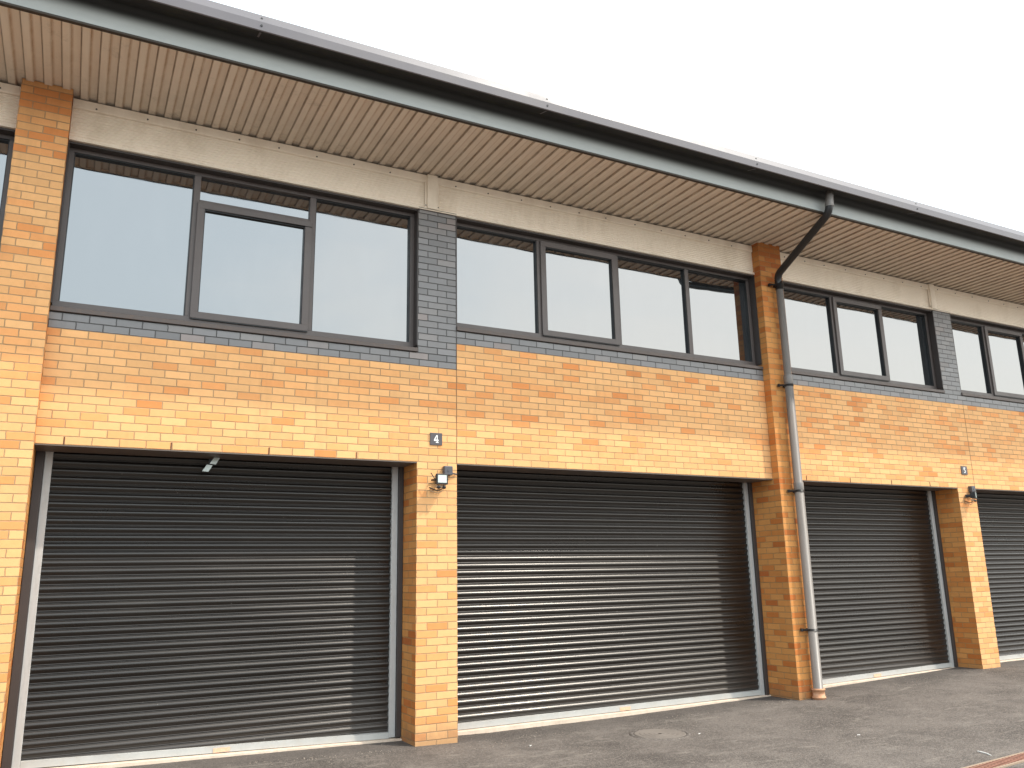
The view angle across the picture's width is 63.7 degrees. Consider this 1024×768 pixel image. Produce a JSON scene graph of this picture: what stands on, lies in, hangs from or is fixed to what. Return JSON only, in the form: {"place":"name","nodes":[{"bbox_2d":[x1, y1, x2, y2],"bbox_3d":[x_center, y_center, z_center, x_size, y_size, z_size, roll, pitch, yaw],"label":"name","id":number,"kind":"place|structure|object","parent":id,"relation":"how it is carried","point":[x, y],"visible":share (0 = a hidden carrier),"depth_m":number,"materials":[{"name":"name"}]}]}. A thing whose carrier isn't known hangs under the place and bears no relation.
{"place":"outdoors","nodes":[
{"label":"outdoors","id":0,"kind":"place"},
{"bbox_2d":[116,660,1023,767],"bbox_3d":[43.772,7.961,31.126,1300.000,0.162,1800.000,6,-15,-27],"label":"ground","id":1,"kind":"structure","parent":0,"point":[880,719],"depth_m":8.18,"materials":[{"name":"grey asphalt"}]},
{"bbox_2d":[0,0,1023,767],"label":"industrial building","id":2,"kind":"structure","parent":1,"relation":"on","point":[312,290],"depth_m":9.01,"materials":[{"name":"brick"}]},
{"bbox_2d":[0,127,14,245],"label":"window","id":3,"kind":"structure","parent":2,"relation":"in","point":[7,136],"depth_m":7.61,"materials":[{"name":"glass"}]},
{"bbox_2d":[1,451,403,767],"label":"roller door","id":4,"kind":"structure","parent":2,"relation":"in","point":[169,607],"depth_m":7.90,"materials":[{"name":"metal"}]},
{"bbox_2d":[202,457,219,471],"bbox_3d":[-2.944,0.790,8.063,0.158,0.142,0.040,6,-15,-27],"label":"bulkhead lamp","id":5,"kind":"object","parent":2,"relation":"attached to","point":[212,462],"visible":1,"depth_m":8.05,"materials":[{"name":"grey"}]},
{"bbox_2d":[50,140,418,351],"bbox_3d":[-2.647,-1.311,8.475,3.534,1.687,0.200,6,-15,-27],"label":"window","id":6,"kind":"structure","parent":2,"relation":"in","point":[142,238],"depth_m":8.40,"materials":[{"name":"glass"}]},
{"bbox_2d":[430,433,441,445],"bbox_3d":[-0.818,0.594,8.897,0.140,0.133,0.014,6,-15,-27],"label":"number sign","id":7,"kind":"object","parent":2,"relation":"attached to","point":[435,438],"visible":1,"depth_m":8.89,"materials":[{"name":"grey metal"}]},
{"bbox_2d":[429,466,456,492],"bbox_3d":[-0.716,1.015,8.773,0.338,0.297,0.150,6,-15,-27],"label":"floodlight","id":8,"kind":"object","parent":2,"relation":"attached to","point":[441,480],"visible":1,"depth_m":8.70,"materials":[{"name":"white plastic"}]},
{"bbox_2d":[456,216,762,369],"bbox_3d":[1.368,-1.057,10.574,4.624,1.387,0.200,6,-15,-27],"label":"window","id":9,"kind":"structure","parent":2,"relation":"in","point":[514,283],"depth_m":10.48,"materials":[{"name":"glass"}]},
{"bbox_2d":[457,470,769,729],"bbox_3d":[1.269,2.565,10.066,4.612,3.189,0.115,6,-15,-27],"label":"roller door","id":10,"kind":"structure","parent":2,"relation":"in","point":[578,595],"depth_m":9.98,"materials":[{"name":"metal"}]},
{"bbox_2d":[768,191,833,699],"bbox_3d":[3.999,0.764,10.562,0.235,6.455,1.303,5,-14,-23],"label":"downpipe","id":11,"kind":"object","parent":2,"relation":"attached to","point":[818,691],"visible":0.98,"depth_m":10.89,"materials":[{"name":"grey plastic"}]},
{"bbox_2d":[783,281,944,392],"bbox_3d":[5.319,-0.664,12.606,3.464,1.387,0.200,6,-15,-27],"label":"window","id":12,"kind":"structure","parent":2,"relation":"in","point":[834,335],"depth_m":12.67,"materials":[{"name":"glass"}]},
{"bbox_2d":[804,485,957,683],"bbox_3d":[5.219,2.934,12.104,3.452,3.139,0.115,6,-15,-27],"label":"roller door","id":13,"kind":"structure","parent":2,"relation":"in","point":[882,601],"depth_m":12.22,"materials":[{"name":"metal"}]},
{"bbox_2d":[961,466,967,474],"bbox_3d":[7.120,1.359,12.984,0.140,0.133,0.014,6,-15,-27],"label":"number sign","id":14,"kind":"object","parent":2,"relation":"attached to","point":[964,470],"visible":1,"depth_m":12.98,"materials":[{"name":"grey metal"}]},
{"bbox_2d":[964,486,976,504],"bbox_3d":[7.196,1.733,12.850,0.334,0.297,0.174,6,-15,-27],"label":"floodlight","id":15,"kind":"object","parent":2,"relation":"attached to","point":[972,491],"visible":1,"depth_m":12.80,"materials":[{"name":"black plastic"}]},
{"bbox_2d":[950,314,1023,403],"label":"window","id":16,"kind":"structure","parent":2,"relation":"in","point":[989,355],"depth_m":14.12,"materials":[{"name":"glass"}]},
{"bbox_2d":[976,493,1023,659],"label":"roller door","id":17,"kind":"structure","parent":2,"relation":"in","point":[1001,516],"depth_m":13.67,"materials":[{"name":"metal"}]},
{"bbox_2d":[255,665,1023,767],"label":"grit","id":18,"kind":"object","parent":1,"relation":"on","point":[644,724],"visible":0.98,"depth_m":8.73,"materials":[{"name":"grey gravel"}]},
{"bbox_2d":[629,728,690,739],"bbox_3d":[1.537,3.637,8.568,0.650,0.016,0.650,6,-15,-27],"label":"manhole cover","id":19,"kind":"object","parent":1,"relation":"in","point":[666,734],"visible":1,"depth_m":8.54,"materials":[{"name":"metal"}]},
{"bbox_2d":[963,752,1023,767],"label":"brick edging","id":20,"kind":"object","parent":1,"relation":"in","point":[1011,760],"visible":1,"depth_m":6.87,"materials":[{"name":"brown brick"}]},
{"bbox_2d":[211,0,1023,231],"label":"sky","id":21,"kind":"structure","parent":0,"point":[921,101],"materials":[{"name":"white"}]}
]}

